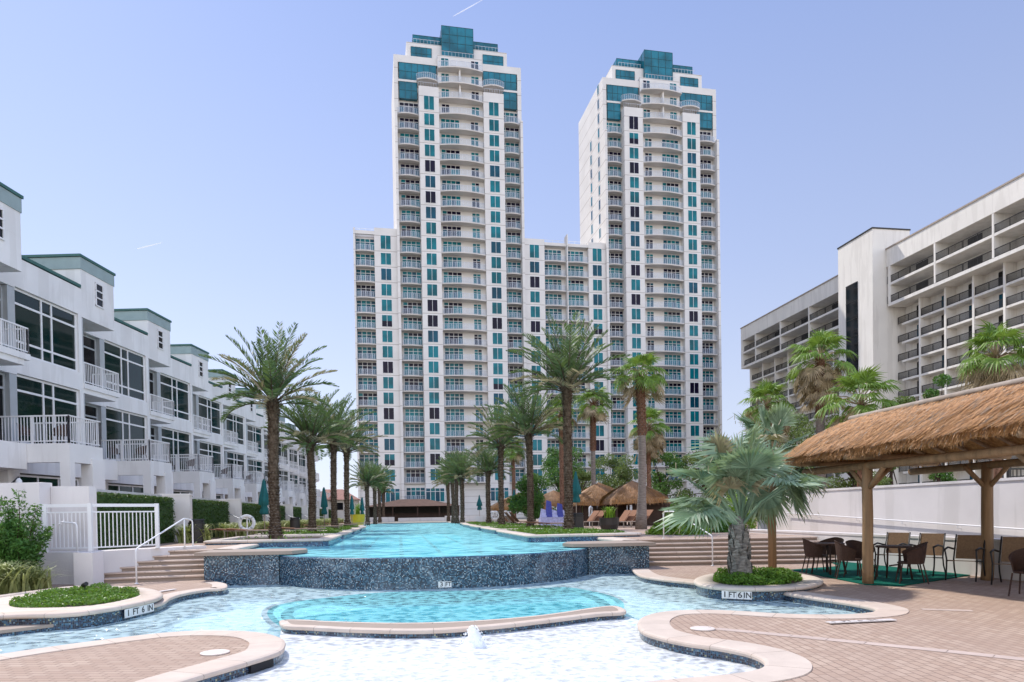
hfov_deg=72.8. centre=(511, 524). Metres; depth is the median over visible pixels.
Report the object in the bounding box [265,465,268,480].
window
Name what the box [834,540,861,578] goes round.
wicker chair
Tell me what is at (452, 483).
date palm
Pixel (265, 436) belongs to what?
window
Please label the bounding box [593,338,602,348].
window
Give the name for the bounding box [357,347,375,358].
balcony door
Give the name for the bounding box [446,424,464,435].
balcony door
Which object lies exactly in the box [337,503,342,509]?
window
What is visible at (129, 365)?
window
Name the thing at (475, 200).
balcony door
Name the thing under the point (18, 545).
shrub
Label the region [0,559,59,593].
grass clump
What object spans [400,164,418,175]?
balcony door
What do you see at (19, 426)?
wicker chair
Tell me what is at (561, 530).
ground cover
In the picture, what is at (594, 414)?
fan palm
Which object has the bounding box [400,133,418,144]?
balcony door
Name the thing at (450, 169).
balcony door
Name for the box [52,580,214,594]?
deck
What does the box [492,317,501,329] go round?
window
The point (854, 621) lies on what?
depth marker
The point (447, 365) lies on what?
balcony door
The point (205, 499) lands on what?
garden wall
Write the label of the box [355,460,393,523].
date palm
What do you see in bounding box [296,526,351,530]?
ground cover
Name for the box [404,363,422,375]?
balcony door
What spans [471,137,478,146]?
balcony door
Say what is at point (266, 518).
pilaster
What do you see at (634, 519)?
sun lounger
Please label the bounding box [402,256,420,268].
balcony door
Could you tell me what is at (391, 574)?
infinity wall
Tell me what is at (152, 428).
balcony door
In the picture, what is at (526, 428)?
date palm
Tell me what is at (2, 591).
grass clump
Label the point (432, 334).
window
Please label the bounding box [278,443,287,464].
window
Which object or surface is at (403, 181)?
balcony door
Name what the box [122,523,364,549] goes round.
deck
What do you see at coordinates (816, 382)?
fan palm
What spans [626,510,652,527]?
sun lounger
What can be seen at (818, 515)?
wall handrail
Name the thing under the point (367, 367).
balcony door
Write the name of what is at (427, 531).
pool side tile
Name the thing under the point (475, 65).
balcony door
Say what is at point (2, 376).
balcony door
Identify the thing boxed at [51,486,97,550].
gate wall
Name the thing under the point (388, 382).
window
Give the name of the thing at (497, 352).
window
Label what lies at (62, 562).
cheek wall
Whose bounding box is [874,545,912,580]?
cafe table
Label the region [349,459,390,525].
date palm
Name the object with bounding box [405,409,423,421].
balcony door
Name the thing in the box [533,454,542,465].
window
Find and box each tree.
[506,473,549,518]
[541,446,584,510]
[564,460,600,512]
[595,453,637,488]
[646,449,689,498]
[676,450,736,503]
[777,413,825,477]
[824,412,886,488]
[879,395,915,485]
[922,373,956,481]
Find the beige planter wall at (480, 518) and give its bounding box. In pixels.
[476,516,510,522]
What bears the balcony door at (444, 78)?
in the apartment tower
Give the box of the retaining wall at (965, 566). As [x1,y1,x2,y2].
[748,529,1023,580]
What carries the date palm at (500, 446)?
in the pool planter at (476, 527)
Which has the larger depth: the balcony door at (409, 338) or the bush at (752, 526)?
the balcony door at (409, 338)
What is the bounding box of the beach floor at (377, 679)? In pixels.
[262,627,732,681]
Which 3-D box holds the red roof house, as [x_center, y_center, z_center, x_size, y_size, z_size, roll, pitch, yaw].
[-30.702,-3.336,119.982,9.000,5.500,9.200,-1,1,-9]
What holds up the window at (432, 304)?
in the apartment tower
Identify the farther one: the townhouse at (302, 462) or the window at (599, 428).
the window at (599, 428)
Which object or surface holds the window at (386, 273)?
in the apartment tower
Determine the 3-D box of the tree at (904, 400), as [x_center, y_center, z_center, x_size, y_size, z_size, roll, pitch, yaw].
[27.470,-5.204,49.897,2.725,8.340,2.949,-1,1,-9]
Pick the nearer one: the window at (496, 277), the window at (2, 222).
the window at (2, 222)
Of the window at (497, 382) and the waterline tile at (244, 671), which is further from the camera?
the window at (497, 382)
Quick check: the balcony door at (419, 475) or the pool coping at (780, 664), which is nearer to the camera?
the pool coping at (780, 664)
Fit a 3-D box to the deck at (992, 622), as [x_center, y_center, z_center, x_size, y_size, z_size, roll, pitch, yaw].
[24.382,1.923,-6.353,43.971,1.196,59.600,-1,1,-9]
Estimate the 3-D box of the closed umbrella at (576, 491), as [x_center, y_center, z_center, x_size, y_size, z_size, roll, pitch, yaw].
[3.323,-1.257,35.985,0.475,3.000,0.475,0,1,28]
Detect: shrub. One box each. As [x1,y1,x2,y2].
[0,488,53,571]
[0,496,13,536]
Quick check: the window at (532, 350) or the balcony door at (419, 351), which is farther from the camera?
the window at (532, 350)
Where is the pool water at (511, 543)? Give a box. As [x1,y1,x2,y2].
[257,523,584,557]
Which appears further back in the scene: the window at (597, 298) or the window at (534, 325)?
the window at (597, 298)
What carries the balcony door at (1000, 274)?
in the hotel building
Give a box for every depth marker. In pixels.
[124,603,153,617]
[438,581,451,587]
[722,591,751,599]
[825,618,896,623]
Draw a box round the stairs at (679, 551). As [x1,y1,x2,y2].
[637,536,839,565]
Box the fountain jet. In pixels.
[457,625,491,650]
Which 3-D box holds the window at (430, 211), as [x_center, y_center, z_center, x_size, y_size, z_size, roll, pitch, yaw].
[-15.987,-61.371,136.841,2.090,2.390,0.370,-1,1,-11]
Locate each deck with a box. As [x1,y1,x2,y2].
[0,636,248,681]
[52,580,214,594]
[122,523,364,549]
[465,519,798,538]
[633,563,1023,681]
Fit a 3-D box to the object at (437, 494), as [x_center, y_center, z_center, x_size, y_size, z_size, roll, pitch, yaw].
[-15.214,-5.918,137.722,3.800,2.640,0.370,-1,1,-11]
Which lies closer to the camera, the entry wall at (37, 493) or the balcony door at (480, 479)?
the entry wall at (37, 493)
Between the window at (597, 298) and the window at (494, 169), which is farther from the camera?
the window at (597, 298)
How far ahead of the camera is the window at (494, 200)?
139.11 m
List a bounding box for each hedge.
[97,491,175,549]
[192,499,229,537]
[242,503,262,522]
[279,506,285,520]
[293,507,301,519]
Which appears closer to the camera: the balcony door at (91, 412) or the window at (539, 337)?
the balcony door at (91, 412)
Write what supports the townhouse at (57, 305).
on the deck at (171, 544)
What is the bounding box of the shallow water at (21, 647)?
[0,574,856,653]
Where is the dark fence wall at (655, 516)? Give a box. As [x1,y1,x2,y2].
[573,501,679,525]
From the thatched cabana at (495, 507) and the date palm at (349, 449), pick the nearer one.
the date palm at (349, 449)
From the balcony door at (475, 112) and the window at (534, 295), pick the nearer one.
the balcony door at (475, 112)
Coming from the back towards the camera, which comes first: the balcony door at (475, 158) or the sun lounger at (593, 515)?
the balcony door at (475, 158)
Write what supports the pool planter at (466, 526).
on the pool floor at (421, 544)
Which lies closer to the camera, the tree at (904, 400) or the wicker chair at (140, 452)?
the wicker chair at (140, 452)
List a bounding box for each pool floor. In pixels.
[152,586,695,633]
[363,534,481,556]
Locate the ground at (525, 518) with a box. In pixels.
[339,516,627,523]
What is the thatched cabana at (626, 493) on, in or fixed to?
on the deck at (627, 528)
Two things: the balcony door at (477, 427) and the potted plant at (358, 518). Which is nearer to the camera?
the potted plant at (358, 518)
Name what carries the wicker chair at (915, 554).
on the green mat
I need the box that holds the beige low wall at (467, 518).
[341,515,496,521]
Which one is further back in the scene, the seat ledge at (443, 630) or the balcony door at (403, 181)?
the balcony door at (403, 181)
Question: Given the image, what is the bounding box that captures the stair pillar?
[73,552,103,585]
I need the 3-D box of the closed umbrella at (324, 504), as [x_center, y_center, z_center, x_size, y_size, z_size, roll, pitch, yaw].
[-11.074,-0.912,40.988,0.480,2.600,0.480,-1,1,-9]
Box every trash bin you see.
[188,519,204,542]
[289,517,299,530]
[573,513,583,527]
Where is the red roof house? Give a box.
[318,489,360,518]
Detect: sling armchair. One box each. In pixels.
[873,532,910,572]
[906,533,945,575]
[944,534,985,581]
[990,536,1023,584]
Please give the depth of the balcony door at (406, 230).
138.33 m
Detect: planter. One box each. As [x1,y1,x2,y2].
[0,585,162,643]
[203,534,341,556]
[247,531,352,556]
[293,528,360,556]
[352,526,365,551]
[462,523,514,544]
[469,525,525,552]
[481,527,560,554]
[496,530,641,554]
[694,571,823,612]
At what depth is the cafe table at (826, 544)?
16.70 m
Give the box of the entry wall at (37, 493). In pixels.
[0,482,51,551]
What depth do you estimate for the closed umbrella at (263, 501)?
31.40 m
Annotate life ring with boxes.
[238,514,255,534]
[491,511,498,519]
[588,506,592,525]
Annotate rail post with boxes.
[183,519,185,549]
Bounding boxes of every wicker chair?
[17,424,34,443]
[50,424,66,442]
[109,445,119,458]
[133,445,146,460]
[186,459,195,470]
[221,468,227,476]
[801,538,829,573]
[816,537,844,570]
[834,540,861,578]
[843,540,877,576]
[895,542,928,583]
[1008,548,1023,595]
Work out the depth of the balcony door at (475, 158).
139.65 m
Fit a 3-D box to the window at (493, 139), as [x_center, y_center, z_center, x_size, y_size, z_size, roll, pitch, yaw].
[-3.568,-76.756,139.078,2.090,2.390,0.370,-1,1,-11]
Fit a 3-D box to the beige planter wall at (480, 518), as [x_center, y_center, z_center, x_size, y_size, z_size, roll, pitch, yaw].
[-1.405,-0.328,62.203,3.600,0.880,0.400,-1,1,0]
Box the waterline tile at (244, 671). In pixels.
[152,573,873,681]
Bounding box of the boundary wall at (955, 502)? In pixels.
[758,477,1023,538]
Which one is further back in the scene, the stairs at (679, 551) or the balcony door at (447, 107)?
the balcony door at (447, 107)
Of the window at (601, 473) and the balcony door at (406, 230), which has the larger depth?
the window at (601, 473)
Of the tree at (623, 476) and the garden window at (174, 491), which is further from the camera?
the tree at (623, 476)
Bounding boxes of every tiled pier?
[194,548,307,598]
[563,540,655,586]
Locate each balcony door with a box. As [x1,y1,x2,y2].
[0,285,3,345]
[0,372,5,440]
[83,334,96,385]
[85,404,97,446]
[149,371,154,411]
[151,426,155,460]
[355,238,373,250]
[356,254,374,265]
[356,269,374,281]
[356,285,374,296]
[356,300,374,312]
[357,316,375,327]
[357,331,375,343]
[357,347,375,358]
[358,362,376,374]
[358,377,376,389]
[358,393,376,405]
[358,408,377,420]
[359,424,377,435]
[359,439,377,450]
[359,454,377,466]
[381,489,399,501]
[399,102,417,113]
[399,117,418,129]
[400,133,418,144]
[400,148,418,160]
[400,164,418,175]
[400,179,419,191]
[401,194,419,206]
[401,210,419,221]
[401,225,420,237]
[402,241,420,252]
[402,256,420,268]
[402,271,420,282]
[402,287,421,298]
[403,302,421,314]
[403,317,421,329]
[403,332,421,344]
[404,348,422,360]
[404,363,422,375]
[404,378,422,390]
[404,393,422,405]
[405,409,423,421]
[405,424,423,436]
[405,439,423,451]
[405,454,424,466]
[406,470,424,482]
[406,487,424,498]
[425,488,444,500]
[440,118,459,127]
[441,58,448,65]
[441,73,448,81]
[441,88,449,96]
[441,104,449,112]
[441,134,459,143]
[441,149,459,158]
[441,164,459,174]
[442,180,460,189]
[442,195,460,205]
[442,210,460,220]
[442,226,460,236]
[443,241,461,251]
[443,256,461,267]
[443,272,461,282]
[443,287,461,297]
[444,302,462,313]
[444,317,462,328]
[444,333,462,343]
[444,348,463,359]
[445,363,463,374]
[445,378,463,389]
[445,393,463,405]
[445,409,464,420]
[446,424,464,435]
[446,439,464,451]
[470,122,478,130]
[471,61,478,69]
[471,76,478,84]
[471,91,478,100]
[471,107,479,115]
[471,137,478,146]
[471,152,478,161]
[471,168,478,176]
[471,183,479,192]
[472,198,479,207]
[472,213,479,222]
[472,228,479,237]
[472,243,480,253]
[473,259,480,268]
[473,274,480,283]
[473,289,480,299]
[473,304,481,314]
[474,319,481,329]
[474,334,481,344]
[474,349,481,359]
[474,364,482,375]
[475,379,482,390]
[475,395,482,405]
[475,410,482,420]
[475,425,482,434]
[477,470,483,481]
[916,280,927,290]
[968,233,981,245]
[968,256,982,267]
[998,271,1002,285]
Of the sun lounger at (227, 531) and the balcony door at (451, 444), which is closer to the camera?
the sun lounger at (227, 531)
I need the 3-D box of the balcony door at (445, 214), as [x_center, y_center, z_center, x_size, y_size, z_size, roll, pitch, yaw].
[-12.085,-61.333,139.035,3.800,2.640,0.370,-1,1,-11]
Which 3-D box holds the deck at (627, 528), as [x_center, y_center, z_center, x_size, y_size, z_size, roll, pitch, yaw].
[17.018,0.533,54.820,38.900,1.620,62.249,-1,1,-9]
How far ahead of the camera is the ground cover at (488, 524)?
42.75 m
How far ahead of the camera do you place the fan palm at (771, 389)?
45.42 m
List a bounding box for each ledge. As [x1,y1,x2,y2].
[0,624,53,653]
[279,606,625,646]
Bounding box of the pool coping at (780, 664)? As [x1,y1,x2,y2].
[0,569,908,681]
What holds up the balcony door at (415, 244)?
in the apartment tower
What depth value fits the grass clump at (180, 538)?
24.85 m
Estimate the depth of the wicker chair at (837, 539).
17.49 m
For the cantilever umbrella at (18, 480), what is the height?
2.447 m
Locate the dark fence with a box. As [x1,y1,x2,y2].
[1006,467,1023,477]
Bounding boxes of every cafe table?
[811,542,846,574]
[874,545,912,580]
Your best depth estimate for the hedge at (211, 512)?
31.01 m
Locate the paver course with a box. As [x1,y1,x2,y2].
[715,608,1023,660]
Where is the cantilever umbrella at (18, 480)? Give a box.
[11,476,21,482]
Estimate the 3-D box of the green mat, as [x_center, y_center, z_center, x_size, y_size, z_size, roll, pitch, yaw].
[8.536,1.169,17.692,3.456,0.016,7.040,-1,1,-9]
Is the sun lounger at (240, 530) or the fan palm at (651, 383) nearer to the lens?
the sun lounger at (240, 530)
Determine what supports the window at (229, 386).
in the townhouse at (215, 445)
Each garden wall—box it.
[52,486,161,496]
[192,497,219,500]
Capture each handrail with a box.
[59,521,78,551]
[134,518,193,583]
[663,511,713,565]
[786,512,1023,529]
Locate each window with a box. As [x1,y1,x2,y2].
[0,208,4,240]
[13,287,76,371]
[17,374,78,443]
[20,474,78,485]
[95,282,103,308]
[104,340,144,401]
[106,407,145,460]
[108,484,142,492]
[157,329,163,350]
[160,373,189,421]
[161,427,189,471]
[173,490,189,493]
[198,361,202,377]
[199,396,220,434]
[200,441,221,478]
[226,412,243,445]
[227,451,244,481]
[228,385,231,393]
[247,424,261,452]
[248,459,262,481]
[264,434,267,457]
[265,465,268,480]
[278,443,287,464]
[279,470,287,488]
[289,449,297,468]
[290,474,297,492]
[299,454,305,468]
[299,477,305,491]
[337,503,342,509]
[380,235,390,249]
[380,252,390,264]
[381,268,391,280]
[381,284,391,295]
[381,299,391,311]
[382,315,392,326]
[382,330,392,342]
[382,346,392,357]
[382,361,392,373]
[383,377,393,388]
[383,392,393,403]
[383,407,393,419]
[384,423,394,434]
[384,438,394,450]
[384,454,394,465]
[385,469,394,480]
[423,95,433,110]
[424,113,434,125]
[424,128,434,141]
[424,144,434,156]
[425,159,435,172]
[425,175,435,187]
[425,191,435,203]
[425,206,435,218]
[426,222,436,234]
[426,237,436,249]
[426,253,436,265]
[427,268,436,280]
[427,284,437,295]
[427,299,437,311]
[427,315,437,326]
[428,330,437,342]
[428,346,438,357]
[428,361,438,372]
[428,376,438,388]
[429,392,439,403]
[429,407,439,418]
[429,423,439,434]
[430,438,439,449]
[430,453,440,464]
[430,469,439,480]
[488,102,498,116]
[489,119,498,131]
[489,134,499,146]
[489,149,499,162]
[490,165,499,177]
[490,180,499,192]
[490,195,500,207]
[490,211,500,222]
[490,226,500,238]
[491,241,500,253]
[491,256,500,268]
[491,272,501,283]
[491,287,501,298]
[492,302,501,313]
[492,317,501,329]
[492,332,502,344]
[492,347,502,359]
[493,363,502,374]
[493,378,502,389]
[493,393,503,404]
[494,468,504,479]
[529,244,538,257]
[529,261,539,272]
[530,276,539,287]
[530,291,539,302]
[530,306,539,317]
[530,321,540,332]
[531,336,540,346]
[531,350,540,361]
[531,365,540,376]
[532,439,541,450]
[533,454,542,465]
[533,469,542,475]
[592,248,601,261]
[592,264,601,276]
[593,279,601,290]
[593,294,602,305]
[593,308,602,319]
[593,323,602,334]
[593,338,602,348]
[594,352,602,363]
[594,367,603,378]
[594,381,603,391]
[595,454,604,465]
[596,425,603,436]
[596,440,604,450]
[596,469,604,479]
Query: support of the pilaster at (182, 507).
on the deck at (171, 544)
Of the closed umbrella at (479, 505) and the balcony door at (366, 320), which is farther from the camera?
the balcony door at (366, 320)
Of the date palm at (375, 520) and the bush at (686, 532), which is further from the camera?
the date palm at (375, 520)
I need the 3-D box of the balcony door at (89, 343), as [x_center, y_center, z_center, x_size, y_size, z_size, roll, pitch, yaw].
[-21.048,-7.886,34.479,0.081,2.930,1.240,-1,1,2]
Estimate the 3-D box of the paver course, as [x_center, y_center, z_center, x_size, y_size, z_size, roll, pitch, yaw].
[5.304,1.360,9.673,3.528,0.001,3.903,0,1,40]
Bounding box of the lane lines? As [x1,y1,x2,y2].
[358,535,481,556]
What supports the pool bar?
on the ground at (525, 518)
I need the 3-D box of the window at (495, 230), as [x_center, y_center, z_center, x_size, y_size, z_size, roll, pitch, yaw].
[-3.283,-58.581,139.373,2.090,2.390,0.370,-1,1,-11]
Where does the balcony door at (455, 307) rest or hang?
in the apartment tower
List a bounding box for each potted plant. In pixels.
[350,502,364,524]
[599,507,618,530]
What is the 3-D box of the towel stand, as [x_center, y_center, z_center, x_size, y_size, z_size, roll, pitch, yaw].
[2.651,-0.714,43.485,1.900,1.654,0.620,-1,1,-9]
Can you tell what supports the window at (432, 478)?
in the apartment tower
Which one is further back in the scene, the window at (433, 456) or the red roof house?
the window at (433, 456)
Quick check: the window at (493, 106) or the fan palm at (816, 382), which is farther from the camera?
the window at (493, 106)
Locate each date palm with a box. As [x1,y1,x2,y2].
[198,321,339,538]
[259,383,360,530]
[297,393,375,527]
[314,410,387,525]
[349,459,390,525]
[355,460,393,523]
[371,464,396,522]
[372,480,393,516]
[428,463,459,521]
[433,456,468,522]
[434,448,476,523]
[437,447,484,524]
[456,440,514,522]
[466,400,533,524]
[485,381,572,526]
[506,311,632,528]
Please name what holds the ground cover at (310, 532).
in the pool planter at (345, 534)
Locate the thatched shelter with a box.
[784,377,1023,583]
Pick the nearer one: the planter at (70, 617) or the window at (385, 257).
the planter at (70, 617)
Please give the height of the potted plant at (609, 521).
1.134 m
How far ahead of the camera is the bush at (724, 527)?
27.10 m
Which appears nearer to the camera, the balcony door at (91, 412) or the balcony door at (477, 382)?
the balcony door at (91, 412)
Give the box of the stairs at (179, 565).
[104,549,212,583]
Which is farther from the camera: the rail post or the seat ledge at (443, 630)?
the rail post
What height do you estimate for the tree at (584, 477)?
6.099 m
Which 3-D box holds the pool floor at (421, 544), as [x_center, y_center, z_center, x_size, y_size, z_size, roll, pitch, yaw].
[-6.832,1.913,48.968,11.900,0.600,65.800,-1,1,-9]
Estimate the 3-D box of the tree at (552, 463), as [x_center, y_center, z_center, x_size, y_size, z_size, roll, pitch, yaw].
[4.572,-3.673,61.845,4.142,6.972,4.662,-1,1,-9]
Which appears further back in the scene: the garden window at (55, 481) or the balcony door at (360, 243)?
the balcony door at (360, 243)
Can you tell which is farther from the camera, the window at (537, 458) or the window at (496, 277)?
the window at (537, 458)
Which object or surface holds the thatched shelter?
on the deck at (992, 622)
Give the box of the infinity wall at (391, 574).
[279,548,588,604]
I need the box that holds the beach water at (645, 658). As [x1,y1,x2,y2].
[226,616,756,681]
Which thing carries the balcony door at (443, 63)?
in the apartment tower
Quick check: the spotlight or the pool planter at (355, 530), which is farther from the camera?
the pool planter at (355, 530)
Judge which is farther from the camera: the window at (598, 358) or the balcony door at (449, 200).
the window at (598, 358)
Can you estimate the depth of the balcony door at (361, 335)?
137.12 m
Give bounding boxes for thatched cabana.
[490,493,552,521]
[534,490,559,520]
[573,482,631,524]
[598,480,669,520]
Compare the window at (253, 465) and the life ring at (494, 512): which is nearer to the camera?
the life ring at (494, 512)
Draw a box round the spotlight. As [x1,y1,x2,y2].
[81,582,88,588]
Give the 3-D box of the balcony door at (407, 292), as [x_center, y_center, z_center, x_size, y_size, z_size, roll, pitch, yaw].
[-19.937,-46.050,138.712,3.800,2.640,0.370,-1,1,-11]
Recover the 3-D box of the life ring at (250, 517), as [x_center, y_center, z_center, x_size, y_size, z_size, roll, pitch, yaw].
[-11.645,0.060,30.514,0.750,1.015,0.195,-1,1,-9]
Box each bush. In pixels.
[644,519,680,534]
[662,492,694,522]
[670,521,710,534]
[699,518,730,532]
[723,490,756,528]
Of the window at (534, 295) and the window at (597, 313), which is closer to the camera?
the window at (534, 295)
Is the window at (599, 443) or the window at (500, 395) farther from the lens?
the window at (599, 443)
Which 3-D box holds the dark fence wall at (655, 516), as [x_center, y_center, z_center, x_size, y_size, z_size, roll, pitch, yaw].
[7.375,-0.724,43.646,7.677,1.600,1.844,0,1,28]
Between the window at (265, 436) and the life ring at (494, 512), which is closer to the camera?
the life ring at (494, 512)
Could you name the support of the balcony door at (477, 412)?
in the apartment tower
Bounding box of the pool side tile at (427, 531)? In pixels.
[250,522,601,548]
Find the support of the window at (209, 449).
in the townhouse at (215, 445)
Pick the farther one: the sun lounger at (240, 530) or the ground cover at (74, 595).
the sun lounger at (240, 530)
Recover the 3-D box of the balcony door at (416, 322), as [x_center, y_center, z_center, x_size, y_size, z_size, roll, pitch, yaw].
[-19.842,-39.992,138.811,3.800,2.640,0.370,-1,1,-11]
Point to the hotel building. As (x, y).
(906, 309)
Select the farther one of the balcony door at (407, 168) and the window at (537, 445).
the window at (537, 445)
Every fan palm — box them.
[503,438,525,522]
[542,399,578,509]
[572,386,612,485]
[605,352,670,528]
[627,405,672,486]
[650,415,836,579]
[728,398,833,569]
[738,379,799,447]
[784,328,860,488]
[812,363,903,486]
[956,319,1023,477]
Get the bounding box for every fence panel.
[42,503,93,551]
[92,503,159,547]
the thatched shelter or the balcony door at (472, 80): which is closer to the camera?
the thatched shelter
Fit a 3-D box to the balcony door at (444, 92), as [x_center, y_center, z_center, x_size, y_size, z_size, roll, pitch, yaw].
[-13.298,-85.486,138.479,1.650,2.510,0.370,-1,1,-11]
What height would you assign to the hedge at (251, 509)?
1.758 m
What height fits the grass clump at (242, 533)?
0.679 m
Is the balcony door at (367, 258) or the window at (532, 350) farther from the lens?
the window at (532, 350)
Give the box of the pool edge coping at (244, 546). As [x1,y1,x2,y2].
[213,522,638,549]
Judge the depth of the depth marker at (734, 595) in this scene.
13.36 m
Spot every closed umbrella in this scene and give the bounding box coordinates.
[258,479,268,528]
[321,487,327,525]
[350,495,353,523]
[360,497,364,513]
[476,495,481,515]
[572,471,580,512]
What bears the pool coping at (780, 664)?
on the deck at (992, 622)
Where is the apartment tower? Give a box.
[353,25,721,517]
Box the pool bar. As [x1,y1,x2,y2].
[369,499,459,520]
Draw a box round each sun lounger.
[208,529,256,537]
[217,528,266,536]
[226,528,267,534]
[281,527,325,531]
[307,525,342,527]
[505,512,515,522]
[509,512,538,524]
[532,522,562,527]
[584,510,605,526]
[587,511,598,520]
[598,510,631,521]
[619,516,635,527]
[625,510,636,520]
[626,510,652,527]
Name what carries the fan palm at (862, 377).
on the deck at (627, 528)
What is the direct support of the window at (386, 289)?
in the apartment tower
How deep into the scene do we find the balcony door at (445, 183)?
138.79 m
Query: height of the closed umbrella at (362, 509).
2.500 m
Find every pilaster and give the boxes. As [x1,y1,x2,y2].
[161,494,192,541]
[219,499,241,524]
[255,502,269,521]
[280,504,292,520]
[296,505,307,519]
[316,507,319,518]
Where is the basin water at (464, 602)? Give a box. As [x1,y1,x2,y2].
[267,587,622,625]
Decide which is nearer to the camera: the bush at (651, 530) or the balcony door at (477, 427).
the bush at (651, 530)
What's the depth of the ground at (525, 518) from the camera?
91.27 m
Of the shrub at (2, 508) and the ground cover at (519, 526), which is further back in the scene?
the ground cover at (519, 526)
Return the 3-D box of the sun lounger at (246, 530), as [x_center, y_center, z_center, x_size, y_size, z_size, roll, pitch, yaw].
[-10.966,0.356,29.491,2.096,0.434,0.655,-1,1,-11]
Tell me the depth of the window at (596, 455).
145.43 m
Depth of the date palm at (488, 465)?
50.81 m
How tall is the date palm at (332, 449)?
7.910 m
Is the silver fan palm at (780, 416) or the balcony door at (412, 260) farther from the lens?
the balcony door at (412, 260)
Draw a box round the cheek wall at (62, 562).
[36,545,205,583]
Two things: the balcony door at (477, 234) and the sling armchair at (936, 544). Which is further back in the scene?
the balcony door at (477, 234)
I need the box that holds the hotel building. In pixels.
[740,173,1023,489]
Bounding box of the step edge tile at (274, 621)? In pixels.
[261,587,626,627]
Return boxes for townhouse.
[0,182,105,489]
[0,253,172,493]
[83,308,215,498]
[149,344,244,501]
[193,369,264,501]
[223,388,282,503]
[246,404,295,505]
[264,416,305,505]
[278,423,308,506]
[289,437,320,507]
[299,449,326,507]
[307,444,330,497]
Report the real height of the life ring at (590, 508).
1.275 m
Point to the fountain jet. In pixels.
(474, 640)
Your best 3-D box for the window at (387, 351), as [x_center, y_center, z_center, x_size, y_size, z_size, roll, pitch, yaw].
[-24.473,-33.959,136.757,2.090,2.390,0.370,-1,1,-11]
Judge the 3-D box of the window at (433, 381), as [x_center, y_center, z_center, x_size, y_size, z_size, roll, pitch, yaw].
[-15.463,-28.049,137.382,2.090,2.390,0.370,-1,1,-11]
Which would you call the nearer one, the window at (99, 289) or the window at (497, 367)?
the window at (99, 289)
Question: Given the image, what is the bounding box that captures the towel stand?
[539,500,564,525]
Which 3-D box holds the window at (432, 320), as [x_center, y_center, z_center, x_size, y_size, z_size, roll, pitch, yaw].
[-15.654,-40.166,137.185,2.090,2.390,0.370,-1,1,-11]
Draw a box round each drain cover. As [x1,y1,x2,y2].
[200,649,229,655]
[690,626,714,630]
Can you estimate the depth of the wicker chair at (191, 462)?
43.05 m
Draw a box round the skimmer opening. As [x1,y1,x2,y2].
[249,659,273,672]
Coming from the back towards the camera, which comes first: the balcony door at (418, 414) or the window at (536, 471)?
the window at (536, 471)
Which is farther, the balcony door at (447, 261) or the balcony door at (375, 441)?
the balcony door at (447, 261)
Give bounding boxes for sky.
[0,0,1023,506]
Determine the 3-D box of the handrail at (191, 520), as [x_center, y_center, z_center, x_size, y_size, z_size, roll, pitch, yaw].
[-9.289,0.635,18.710,0.121,1.614,3.099,-1,1,1]
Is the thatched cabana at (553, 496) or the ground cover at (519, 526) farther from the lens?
the thatched cabana at (553, 496)
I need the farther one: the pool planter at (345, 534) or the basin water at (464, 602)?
the pool planter at (345, 534)
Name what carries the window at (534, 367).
in the apartment tower
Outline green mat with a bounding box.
[792,561,969,585]
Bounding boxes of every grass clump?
[0,559,36,594]
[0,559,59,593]
[18,566,61,590]
[162,524,214,542]
[210,522,244,537]
[228,522,263,535]
[257,521,269,532]
[282,520,289,527]
[300,520,307,527]
[316,519,323,525]
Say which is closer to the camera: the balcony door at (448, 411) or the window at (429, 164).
the window at (429, 164)
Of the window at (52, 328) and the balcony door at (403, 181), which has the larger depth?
the balcony door at (403, 181)
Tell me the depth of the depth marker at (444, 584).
16.31 m
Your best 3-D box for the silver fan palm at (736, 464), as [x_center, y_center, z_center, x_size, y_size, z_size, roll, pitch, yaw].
[4.882,-0.549,14.825,3.808,3.543,3.469,-1,1,20]
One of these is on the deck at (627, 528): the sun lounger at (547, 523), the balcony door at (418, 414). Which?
the sun lounger at (547, 523)
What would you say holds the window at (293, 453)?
in the townhouse at (294, 457)
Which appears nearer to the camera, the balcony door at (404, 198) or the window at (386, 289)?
the window at (386, 289)
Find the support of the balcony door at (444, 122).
in the apartment tower
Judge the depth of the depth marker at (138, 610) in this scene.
12.37 m
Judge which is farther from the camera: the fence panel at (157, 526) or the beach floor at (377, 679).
the fence panel at (157, 526)
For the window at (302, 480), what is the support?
in the townhouse at (302, 462)
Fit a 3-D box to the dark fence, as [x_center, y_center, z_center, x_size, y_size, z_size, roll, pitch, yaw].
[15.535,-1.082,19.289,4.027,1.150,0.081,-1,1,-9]
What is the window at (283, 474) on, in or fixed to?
in the townhouse at (284, 474)
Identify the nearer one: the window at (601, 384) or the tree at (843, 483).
the tree at (843, 483)
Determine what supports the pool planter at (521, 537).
on the pool floor at (421, 544)
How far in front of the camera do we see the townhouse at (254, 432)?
71.87 m
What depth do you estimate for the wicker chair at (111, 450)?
34.41 m
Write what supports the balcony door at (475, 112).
in the apartment tower
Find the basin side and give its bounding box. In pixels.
[268,602,590,635]
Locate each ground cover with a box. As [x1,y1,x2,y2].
[9,582,139,607]
[236,533,323,539]
[257,529,341,534]
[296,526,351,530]
[316,525,358,527]
[468,522,511,523]
[476,523,526,525]
[490,524,561,528]
[508,527,625,533]
[713,566,802,584]

